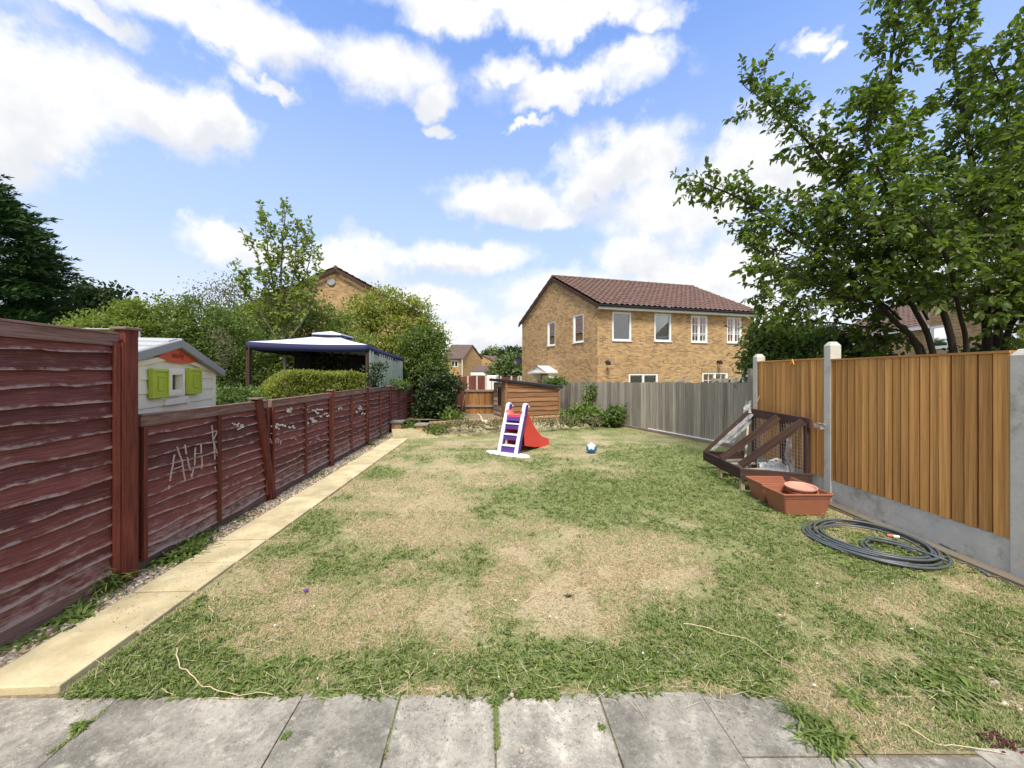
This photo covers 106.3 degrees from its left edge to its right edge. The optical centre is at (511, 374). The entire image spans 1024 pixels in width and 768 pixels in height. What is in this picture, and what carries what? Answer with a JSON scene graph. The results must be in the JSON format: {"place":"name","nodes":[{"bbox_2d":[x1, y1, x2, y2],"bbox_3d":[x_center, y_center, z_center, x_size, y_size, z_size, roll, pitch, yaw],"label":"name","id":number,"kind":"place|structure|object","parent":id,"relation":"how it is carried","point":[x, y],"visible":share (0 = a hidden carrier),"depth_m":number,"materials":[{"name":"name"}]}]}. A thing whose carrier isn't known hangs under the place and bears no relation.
{"place":"outdoors","nodes":[
{"label":"outdoors","id":0,"kind":"place"},
{"bbox_2d":[0,432,392,667],"bbox_3d":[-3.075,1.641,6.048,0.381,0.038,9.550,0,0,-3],"label":"gravel","id":1,"kind":"structure","parent":0,"point":[9,656],"depth_m":3.33,"materials":[{"name":"grey gravel"}]},
{"bbox_2d":[0,631,37,653],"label":"weed","id":2,"kind":"object","parent":1,"relation":"on","point":[8,647],"visible":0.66,"depth_m":2.33,"materials":[{"name":"green plant"}]},
{"bbox_2d":[16,622,78,653],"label":"weed","id":3,"kind":"object","parent":1,"relation":"on","point":[41,639],"visible":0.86,"depth_m":2.39,"materials":[{"name":"green plant"}]},
{"bbox_2d":[32,593,105,635],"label":"weed","id":4,"kind":"object","parent":1,"relation":"on","point":[74,613],"visible":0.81,"depth_m":2.58,"materials":[{"name":"green plant"}]},
{"bbox_2d":[0,318,141,647],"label":"tall fence","id":5,"kind":"object","parent":1,"relation":"on","point":[68,460],"visible":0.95,"depth_m":2.61,"materials":[{"name":"red wood"}]},
{"bbox_2d":[77,559,148,605],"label":"weed","id":6,"kind":"object","parent":1,"relation":"on","point":[113,583],"visible":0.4,"depth_m":2.88,"materials":[{"name":"green plant"}]},
{"bbox_2d":[145,536,220,570],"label":"weed","id":7,"kind":"object","parent":1,"relation":"on","point":[186,550],"visible":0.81,"depth_m":3.42,"materials":[{"name":"green plant"}]},
{"bbox_2d":[177,526,225,547],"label":"weed","id":8,"kind":"object","parent":1,"relation":"on","point":[203,535],"visible":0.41,"depth_m":3.72,"materials":[{"name":"green plant"}]},
{"bbox_2d":[390,420,405,432],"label":"brick pier","id":9,"kind":"structure","parent":1,"relation":"on","point":[395,424],"depth_m":10.86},
{"bbox_2d":[0,437,407,695],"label":"path","id":10,"kind":"structure","parent":0,"point":[58,663],"depth_m":2.71,"materials":[{"name":"beige concrete"}]},
{"bbox_2d":[404,404,501,419],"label":"soil bank","id":11,"kind":"structure","parent":0,"point":[477,416],"depth_m":13.28,"materials":[{"name":"brown soil"}]},
{"bbox_2d":[435,405,470,420],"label":"leafy plant","id":12,"kind":"object","parent":11,"relation":"on","point":[447,415],"visible":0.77,"depth_m":12.52,"materials":[{"name":"green plant"}]},
{"bbox_2d":[453,380,493,413],"bbox_3d":[-2.058,0.990,14.689,2.820,1.520,0.431,0,0,12],"label":"gate fence","id":13,"kind":"object","parent":11,"relation":"on","point":[473,402],"visible":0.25,"depth_m":14.58,"materials":[{"name":"orange wood"}]},
{"bbox_2d":[489,379,562,417],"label":"garden shed","id":14,"kind":"structure","parent":11,"relation":"on","point":[541,399],"depth_m":13.51,"materials":[{"name":"brown wood"}]},
{"bbox_2d":[541,374,574,386],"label":"leafy plant","id":15,"kind":"object","parent":14,"relation":"on","point":[559,380],"visible":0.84,"depth_m":14.62,"materials":[{"name":"green plant"}]},
{"bbox_2d":[444,345,482,376],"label":"house","id":16,"kind":"structure","parent":0,"point":[466,359],"depth_m":71.20,"materials":[{"name":"brick"}]},
{"bbox_2d":[470,365,490,376],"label":"garage","id":17,"kind":"structure","parent":0,"point":[478,371],"depth_m":55.00,"materials":[{"name":"grey tile"}]},
{"bbox_2d":[481,355,497,365],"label":"house","id":18,"kind":"structure","parent":0,"point":[486,359],"depth_m":105.00,"materials":[{"name":"brick"}]},
{"bbox_2d":[0,692,1023,767],"bbox_3d":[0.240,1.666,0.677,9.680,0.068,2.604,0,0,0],"label":"patio","id":19,"kind":"structure","parent":0,"point":[349,731],"depth_m":1.74,"materials":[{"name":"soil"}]},
{"bbox_2d":[44,706,108,756],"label":"joint moss","id":20,"kind":"object","parent":19,"relation":"on","point":[62,744],"visible":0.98,"depth_m":1.72,"materials":[{"name":"green plant"}]},
{"bbox_2d":[66,718,94,736],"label":"weed","id":21,"kind":"object","parent":19,"relation":"on","point":[80,725],"visible":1,"depth_m":1.77,"materials":[{"name":"green plant"}]},
{"bbox_2d":[485,690,506,707],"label":"weed","id":22,"kind":"object","parent":19,"relation":"on","point":[497,699],"visible":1,"depth_m":1.92,"materials":[{"name":"green plant"}]},
{"bbox_2d":[491,702,501,749],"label":"joint moss","id":23,"kind":"object","parent":19,"relation":"on","point":[497,737],"visible":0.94,"depth_m":1.76,"materials":[{"name":"green plant"}]},
{"bbox_2d":[19,690,1022,753],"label":"soil crumbs","id":24,"kind":"object","parent":19,"relation":"on","point":[605,713],"visible":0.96,"depth_m":1.90,"materials":[{"name":"brown soil"}]},
{"bbox_2d":[0,0,1023,353],"label":"sky","id":25,"kind":"structure","parent":0,"point":[468,155],"materials":[{"name":"blue"}]},
{"bbox_2d":[50,425,1023,753],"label":"lawn","id":26,"kind":"structure","parent":0,"point":[582,607],"depth_m":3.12,"materials":[{"name":"plant"}]},
{"bbox_2d":[176,647,272,695],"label":"dry stalk","id":27,"kind":"object","parent":26,"relation":"on","point":[210,686],"visible":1,"depth_m":2.00,"materials":[{"name":"beige plant"}]},
{"bbox_2d":[311,682,340,702],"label":"weed","id":28,"kind":"object","parent":26,"relation":"on","point":[327,692],"visible":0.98,"depth_m":1.98,"materials":[{"name":"green plant"}]},
{"bbox_2d":[392,420,589,438],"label":"soil bank","id":29,"kind":"structure","parent":26,"relation":"on","point":[410,433],"depth_m":10.47,"materials":[{"name":"beige soil"}]},
{"bbox_2d":[397,418,420,428],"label":"leafy weed","id":30,"kind":"object","parent":29,"relation":"on","point":[411,423],"visible":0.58,"depth_m":10.99,"materials":[{"name":"green plant"}]},
{"bbox_2d":[422,421,450,434],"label":"leafy weed","id":31,"kind":"object","parent":29,"relation":"on","point":[437,428],"visible":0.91,"depth_m":10.21,"materials":[{"name":"green plant"}]},
{"bbox_2d":[437,414,603,432],"bbox_3d":[0.419,1.393,10.963,5.096,0.494,1.151,0,0,-19],"label":"bank growth","id":32,"kind":"object","parent":29,"relation":"on","point":[551,421],"visible":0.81,"depth_m":10.85,"materials":[{"name":"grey plant"}]},
{"bbox_2d":[429,415,562,426],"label":"brick wall","id":33,"kind":"structure","parent":26,"relation":"on","point":[557,417],"depth_m":11.29,"materials":[{"name":"brown brick"}]},
{"bbox_2d":[486,402,548,457],"bbox_3d":[0.263,1.136,8.434,1.055,1.061,1.613,0,0,32],"label":"garden slide","id":34,"kind":"object","parent":26,"relation":"on","point":[518,431],"visible":1,"depth_m":8.05,"materials":[{"name":"purple plastic"}]},
{"bbox_2d":[51,444,1023,716],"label":"loose straw","id":35,"kind":"object","parent":26,"relation":"on","point":[585,630],"visible":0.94,"depth_m":2.36,"materials":[{"name":"beige plant"}]},
{"bbox_2d":[586,443,596,452],"bbox_3d":[1.660,1.538,8.030,0.217,0.217,0.217,0,0,0],"label":"ball","id":36,"kind":"object","parent":26,"relation":"on","point":[591,447],"visible":1,"depth_m":7.96,"materials":[{"name":"white plastic"}]},
{"bbox_2d":[597,402,627,427],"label":"leafy weed","id":37,"kind":"object","parent":26,"relation":"on","point":[612,415],"visible":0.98,"depth_m":11.80,"materials":[{"name":"green plant"}]},
{"bbox_2d":[711,477,746,485],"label":"weed","id":38,"kind":"object","parent":26,"relation":"on","point":[726,480],"visible":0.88,"depth_m":5.83,"materials":[{"name":"green plant"}]},
{"bbox_2d":[683,623,794,669],"bbox_3d":[1.364,1.615,2.325,0.595,0.020,0.111,0,0,43],"label":"dry stalk","id":39,"kind":"object","parent":26,"relation":"on","point":[733,635],"visible":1,"depth_m":2.38,"materials":[{"name":"beige plant"}]},
{"bbox_2d":[747,369,752,467],"bbox_3d":[4.190,0.800,6.720,0.090,1.800,0.090,0,0,0],"label":"old fence post","id":40,"kind":"object","parent":26,"relation":"on","point":[749,384],"visible":0.38,"depth_m":6.70,"materials":[{"name":"grey wood"}]},
{"bbox_2d":[703,401,825,490],"bbox_3d":[3.619,1.050,5.757,0.814,1.240,1.755,0,0,0],"label":"cold frame","id":41,"kind":"object","parent":26,"relation":"on","point":[720,461],"visible":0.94,"depth_m":5.60,"materials":[{"name":"wood"}]},
{"bbox_2d":[745,476,805,502],"bbox_3d":[3.480,1.519,5.060,0.612,0.262,0.399,0,0,0],"label":"planter trough","id":42,"kind":"object","parent":26,"relation":"on","point":[756,483],"visible":0.55,"depth_m":5.13,"materials":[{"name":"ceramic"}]},
{"bbox_2d":[762,485,833,515],"bbox_3d":[3.430,1.518,4.630,0.606,0.265,0.410,0,0,0],"label":"planter trough","id":43,"kind":"object","parent":26,"relation":"on","point":[782,499],"visible":0.79,"depth_m":4.47,"materials":[{"name":"plastic"}]},
{"bbox_2d":[786,487,818,493],"bbox_3d":[3.498,1.413,4.628,0.320,0.063,0.320,0,0,0],"label":"plant saucer","id":44,"kind":"object","parent":43,"relation":"in","point":[794,492],"visible":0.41,"depth_m":4.59,"materials":[{"name":"plastic"}]},
{"bbox_2d":[784,481,817,493],"bbox_3d":[3.489,1.366,4.638,0.330,0.062,0.330,0,0,0],"label":"plant saucer","id":45,"kind":"object","parent":44,"relation":"on","point":[799,487],"visible":1,"depth_m":4.66,"materials":[{"name":"plastic"}]},
{"bbox_2d":[771,696,832,729],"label":"weed","id":46,"kind":"object","parent":26,"relation":"on","point":[800,708],"visible":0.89,"depth_m":1.85,"materials":[{"name":"green plant"}]},
{"bbox_2d":[783,707,877,767],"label":"weed","id":47,"kind":"object","parent":26,"relation":"on","point":[829,739],"visible":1,"depth_m":1.71,"materials":[{"name":"green plant"}]},
{"bbox_2d":[827,679,882,716],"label":"weed","id":48,"kind":"object","parent":26,"relation":"on","point":[854,696],"visible":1,"depth_m":1.94,"materials":[{"name":"green plant"}]},
{"bbox_2d":[801,518,990,576],"bbox_3d":[3.560,1.606,3.713,1.180,0.087,1.214,0,0,0],"label":"hose pipe","id":49,"kind":"object","parent":26,"relation":"on","point":[908,562],"visible":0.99,"depth_m":3.55,"materials":[{"name":"plastic"}]},
{"bbox_2d":[819,535,979,573],"bbox_3d":[3.530,1.627,3.538,1.219,0.043,0.781,0,0,0],"label":"weed","id":50,"kind":"object","parent":26,"relation":"on","point":[904,553],"visible":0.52,"depth_m":3.53,"materials":[{"name":"green plant"}]},
{"bbox_2d":[828,501,1023,589],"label":"board","id":51,"kind":"object","parent":26,"relation":"on","point":[999,574],"visible":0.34,"depth_m":3.41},
{"bbox_2d":[893,657,1002,711],"bbox_3d":[2.296,1.633,2.023,0.405,0.033,0.328,0,0,-22],"label":"weed","id":52,"kind":"object","parent":26,"relation":"on","point":[930,677],"visible":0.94,"depth_m":2.01,"materials":[{"name":"green plant"}]},
{"bbox_2d":[900,722,1007,754],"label":"dry stalk","id":53,"kind":"object","parent":26,"relation":"on","point":[948,744],"visible":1,"depth_m":1.69,"materials":[{"name":"beige plant"}]},
{"bbox_2d":[925,691,1008,743],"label":"weed","id":54,"kind":"object","parent":26,"relation":"on","point":[956,710],"visible":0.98,"depth_m":1.85,"materials":[{"name":"green plant"}]},
{"bbox_2d":[967,666,1023,710],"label":"loose stones","id":55,"kind":"object","parent":26,"relation":"on","point":[997,682],"visible":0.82,"depth_m":2.03,"materials":[{"name":"beige stone"}]},
{"bbox_2d":[976,727,1023,753],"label":"weed","id":56,"kind":"object","parent":26,"relation":"on","point":[1003,741],"visible":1,"depth_m":1.72,"materials":[{"name":"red plant"}]},
{"bbox_2d":[404,390,746,467],"bbox_3d":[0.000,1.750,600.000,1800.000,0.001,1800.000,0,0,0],"label":"ground","id":57,"kind":"structure","parent":0,"point":[483,403],"depth_m":14.58,"materials":[{"name":"brown soil"}]},
{"bbox_2d":[0,174,94,326],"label":"conifer","id":58,"kind":"object","parent":57,"relation":"on","point":[32,292],"visible":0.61,"depth_m":11.90,"materials":[{"name":"green plant"}]},
{"bbox_2d":[55,278,161,336],"bbox_3d":[-17.279,-1.143,16.151,4.601,5.696,3.712,0,0,21],"label":"dark tree","id":59,"kind":"object","parent":57,"relation":"on","point":[93,295],"visible":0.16,"depth_m":15.55,"materials":[{"name":"green plant"}]},
{"bbox_2d":[48,289,209,337],"bbox_3d":[-9.360,-0.201,9.206,3.347,3.817,2.684,0,0,0],"label":"light shrub","id":60,"kind":"object","parent":57,"relation":"on","point":[120,318],"visible":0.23,"depth_m":9.13,"materials":[{"name":"green plant"}]},
{"bbox_2d":[138,337,224,413],"bbox_3d":[-4.145,0.485,3.848,1.445,1.729,2.249,0,0,-19],"label":"playhouse","id":61,"kind":"object","parent":57,"relation":"on","point":[176,373],"visible":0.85,"depth_m":3.92,"materials":[{"name":"beige plastic"}]},
{"bbox_2d":[138,357,215,405],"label":"trim","id":62,"kind":"structure","parent":61,"relation":"in","point":[179,374],"depth_m":4.07,"materials":[{"name":"beige plastic"}]},
{"bbox_2d":[126,287,282,417],"bbox_3d":[-7.550,-0.235,9.593,3.397,3.889,2.856,0,0,0],"label":"light shrub","id":63,"kind":"object","parent":57,"relation":"on","point":[202,343],"visible":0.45,"depth_m":9.61,"materials":[{"name":"green plant"}]},
{"bbox_2d":[206,324,239,372],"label":"dead twigs","id":64,"kind":"object","parent":63,"relation":"attached to","point":[224,340],"visible":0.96,"depth_m":8.97,"materials":[{"name":"brown plant"}]},
{"bbox_2d":[161,264,262,341],"bbox_3d":[-10.488,-1.144,14.063,3.565,5.693,3.116,0,0,0],"label":"wispy tree","id":65,"kind":"object","parent":57,"relation":"on","point":[232,286],"visible":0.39,"depth_m":13.74,"materials":[{"name":"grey plant"}]},
{"bbox_2d":[216,383,273,404],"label":"leafy shrub","id":66,"kind":"object","parent":57,"relation":"on","point":[241,394],"visible":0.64,"depth_m":7.09,"materials":[{"name":"green plant"}]},
{"bbox_2d":[227,196,326,393],"bbox_3d":[-7.362,-1.962,11.897,3.132,7.330,1.475,0,0,0],"label":"sapling","id":67,"kind":"object","parent":57,"relation":"on","point":[282,317],"visible":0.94,"depth_m":11.95,"materials":[{"name":"green plant"}]},
{"bbox_2d":[138,384,421,571],"bbox_3d":[-3.415,0.993,9.859,0.154,1.435,13.410,0,0,-3],"label":"fence","id":68,"kind":"object","parent":57,"relation":"on","point":[209,468],"visible":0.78,"depth_m":4.38,"materials":[{"name":"red wood"}]},
{"bbox_2d":[385,377,414,392],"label":"leafy plant","id":69,"kind":"object","parent":68,"relation":"on","point":[403,385],"visible":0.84,"depth_m":11.63,"materials":[{"name":"green plant"}]},
{"bbox_2d":[220,349,356,399],"bbox_3d":[-8.049,0.218,14.384,7.292,3.075,5.573,0,0,-29],"label":"bush","id":70,"kind":"object","parent":57,"relation":"on","point":[268,360],"visible":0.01,"depth_m":12.80,"materials":[{"name":"green plant"}]},
{"bbox_2d":[202,289,376,397],"bbox_3d":[-7.750,-0.675,13.472,5.687,4.780,4.058,0,0,0],"label":"leafy tree","id":71,"kind":"object","parent":57,"relation":"on","point":[312,321],"visible":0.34,"depth_m":13.33,"materials":[{"name":"green plant"}]},
{"bbox_2d":[253,368,367,434],"bbox_3d":[-4.385,0.757,8.452,1.170,1.788,2.156,0,0,44],"label":"clipped hedge","id":72,"kind":"object","parent":57,"relation":"on","point":[269,387],"visible":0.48,"depth_m":8.13,"materials":[{"name":"green plant"}]},
{"bbox_2d":[245,331,403,396],"bbox_3d":[-5.188,0.175,11.575,2.828,2.950,4.660,0,0,0],"label":"gazebo","id":73,"kind":"object","parent":57,"relation":"on","point":[300,350],"visible":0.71,"depth_m":11.02,"materials":[{"name":"white fabric"}]},
{"bbox_2d":[232,265,419,376],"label":"gabled house","id":74,"kind":"structure","parent":57,"relation":"on","point":[336,283],"depth_m":20.11,"materials":[{"name":"yellow brick"}]},
{"bbox_2d":[359,361,388,387],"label":"rose bush","id":75,"kind":"object","parent":57,"relation":"on","point":[376,378],"visible":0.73,"depth_m":9.88,"materials":[{"name":"green plant"}]},
{"bbox_2d":[333,281,458,384],"bbox_3d":[-4.826,-1.022,15.764,5.282,5.471,3.638,0,0,16],"label":"dense tree","id":76,"kind":"object","parent":57,"relation":"on","point":[376,320],"visible":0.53,"depth_m":15.49,"materials":[{"name":"green plant"}]},
{"bbox_2d":[390,322,461,408],"bbox_3d":[-3.485,-0.183,14.770,3.376,3.780,2.850,0,0,0],"label":"dense tree","id":77,"kind":"object","parent":57,"relation":"on","point":[423,367],"visible":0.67,"depth_m":14.39,"materials":[{"name":"green plant"}]},
{"bbox_2d":[408,371,468,422],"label":"climbing shrub","id":78,"kind":"object","parent":57,"relation":"on","point":[431,401],"visible":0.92,"depth_m":13.04,"materials":[{"name":"green plant"}]},
{"bbox_2d":[455,376,486,389],"bbox_3d":[-2.692,0.875,23.950,2.217,1.550,0.100,0,0,0],"label":"garage door","id":79,"kind":"structure","parent":57,"relation":"on","point":[477,383],"depth_m":23.98,"materials":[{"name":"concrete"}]},
{"bbox_2d":[476,344,501,355],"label":"tree","id":80,"kind":"object","parent":57,"relation":"on","point":[490,351],"visible":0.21,"depth_m":127.94,"materials":[{"name":"green plant"}]},
{"bbox_2d":[487,375,498,389],"bbox_3d":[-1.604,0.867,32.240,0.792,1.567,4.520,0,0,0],"label":"white van","id":81,"kind":"object","parent":57,"relation":"on","point":[490,384],"visible":0.48,"depth_m":30.00,"materials":[{"name":"paint"}]},
{"bbox_2d":[479,348,521,376],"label":"tree","id":82,"kind":"object","parent":57,"relation":"on","point":[505,366],"visible":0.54,"depth_m":42.85,"materials":[{"name":"green plant"}]},
{"bbox_2d":[494,344,521,358],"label":"tree","id":83,"kind":"object","parent":57,"relation":"on","point":[511,348],"visible":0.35,"depth_m":79.10,"materials":[{"name":"green plant"}]},
{"bbox_2d":[499,376,521,382],"bbox_3d":[-0.258,0.908,39.968,0.120,1.483,4.842,0,0,-34],"label":"fence","id":84,"kind":"object","parent":57,"relation":"on","point":[517,378],"visible":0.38,"depth_m":39.56,"materials":[{"name":"wood"}]},
{"bbox_2d":[553,401,606,425],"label":"leafy weed","id":85,"kind":"object","parent":57,"relation":"on","point":[578,411],"visible":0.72,"depth_m":12.22,"materials":[{"name":"green plant"}]},
{"bbox_2d":[560,382,746,451],"bbox_3d":[3.679,0.928,11.777,0.120,1.544,8.918,0,0,-22],"label":"grey fence","id":86,"kind":"object","parent":57,"relation":"on","point":[705,412],"visible":0.65,"depth_m":10.12,"materials":[{"name":"white wood"}]},
{"bbox_2d":[576,382,597,408],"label":"vine","id":87,"kind":"object","parent":86,"relation":"attached to","point":[590,397],"visible":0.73,"depth_m":13.34,"materials":[{"name":"green plant"}]},
{"bbox_2d":[711,377,746,382],"bbox_3d":[8.110,0.880,13.943,2.390,1.540,0.020,0,0,-22],"label":"back fence","id":88,"kind":"object","parent":57,"relation":"on","point":[735,379],"visible":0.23,"depth_m":13.76,"materials":[{"name":"beige wood"}]},
{"bbox_2d":[714,302,831,387],"bbox_3d":[5.860,0.004,8.486,2.436,3.399,2.090,0,0,0],"label":"broad shrub","id":89,"kind":"object","parent":57,"relation":"on","point":[779,343],"visible":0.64,"depth_m":8.35,"materials":[{"name":"green plant"}]},
{"bbox_2d":[788,317,856,336],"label":"backdrop trees","id":90,"kind":"object","parent":57,"relation":"on","point":[827,326],"visible":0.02,"depth_m":56.15,"materials":[{"name":"green plant"}]},
{"bbox_2d":[670,0,1023,357],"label":"cherry tree","id":91,"kind":"object","parent":57,"relation":"on","point":[902,222],"visible":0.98,"depth_m":6.14,"materials":[{"name":"green plant"}]},
{"bbox_2d":[802,324,907,357],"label":"broad shrub","id":92,"kind":"object","parent":57,"relation":"on","point":[843,342],"visible":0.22,"depth_m":7.41,"materials":[{"name":"green plant"}]},
{"bbox_2d":[753,342,1023,578],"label":"feather board fence","id":93,"kind":"object","parent":57,"relation":"on","point":[927,447],"visible":0.83,"depth_m":3.84,"materials":[{"name":"wood"}]},
{"bbox_2d":[940,342,1022,352],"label":"broad shrub","id":94,"kind":"object","parent":57,"relation":"on","point":[976,346],"visible":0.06,"depth_m":7.05,"materials":[{"name":"green plant"}]},
{"bbox_2d":[514,275,758,388],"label":"brick house","id":95,"kind":"structure","parent":0,"point":[581,329],"depth_m":19.59,"materials":[{"name":"brown brick"}]},
{"bbox_2d":[546,321,554,346],"bbox_3d":[2.229,-2.287,21.705,0.130,1.391,0.917,0,0,-26],"label":"window","id":96,"kind":"structure","parent":95,"relation":"in","point":[550,325],"depth_m":21.79,"materials":[{"name":"white plastic"}]},
{"bbox_2d":[572,313,582,343],"bbox_3d":[3.350,-2.310,19.389,0.130,1.461,0.971,0,0,-26],"label":"window","id":97,"kind":"structure","parent":95,"relation":"in","point":[577,319],"depth_m":19.45,"materials":[{"name":"white plastic"}]},
{"bbox_2d":[612,312,632,341],"bbox_3d":[5.233,-2.276,18.427,1.096,1.411,0.245,0,0,-16],"label":"window","id":98,"kind":"structure","parent":95,"relation":"in","point":[621,321],"depth_m":18.50,"materials":[{"name":"grey glass"}]},
{"bbox_2d":[629,373,657,382],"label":"window","id":99,"kind":"structure","parent":95,"relation":"in","point":[633,377],"depth_m":19.46,"materials":[{"name":"white plastic"}]},
{"bbox_2d":[654,313,671,341],"bbox_3d":[7.439,-2.301,19.047,1.044,1.405,0.245,0,0,-16],"label":"window","id":100,"kind":"structure","parent":95,"relation":"in","point":[662,322],"depth_m":19.13,"materials":[{"name":"grey glass"}]},
{"bbox_2d":[691,315,706,342],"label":"window","id":101,"kind":"structure","parent":95,"relation":"in","point":[698,323],"depth_m":19.59,"materials":[{"name":"white plastic"}]},
{"bbox_2d":[702,372,727,382],"bbox_3d":[10.493,0.737,19.845,1.673,1.695,0.130,0,0,-16],"label":"window","id":102,"kind":"structure","parent":95,"relation":"in","point":[706,376],"depth_m":19.83,"materials":[{"name":"white plastic"}]},
{"bbox_2d":[727,317,741,343],"bbox_3d":[11.671,-2.306,20.175,1.032,1.379,0.130,0,0,-16],"label":"window","id":103,"kind":"structure","parent":95,"relation":"in","point":[733,334],"depth_m":20.18,"materials":[{"name":"white plastic"}]},
{"bbox_2d":[817,286,1023,356],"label":"brick terrace","id":104,"kind":"structure","parent":0,"point":[933,323],"depth_m":20.34,"materials":[{"name":"brown brick"}]},
{"bbox_2d":[930,325,947,348],"bbox_3d":[22.255,-1.942,19.995,0.130,1.235,1.238,0,0,13],"label":"window","id":105,"kind":"structure","parent":104,"relation":"in","point":[938,333],"depth_m":20.04,"materials":[{"name":"white glass"}]},
{"bbox_2d":[915,153,1023,271],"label":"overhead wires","id":106,"kind":"object","parent":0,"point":[986,192],"visible":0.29,"depth_m":4.25,"materials":[{"name":"black plastic"}]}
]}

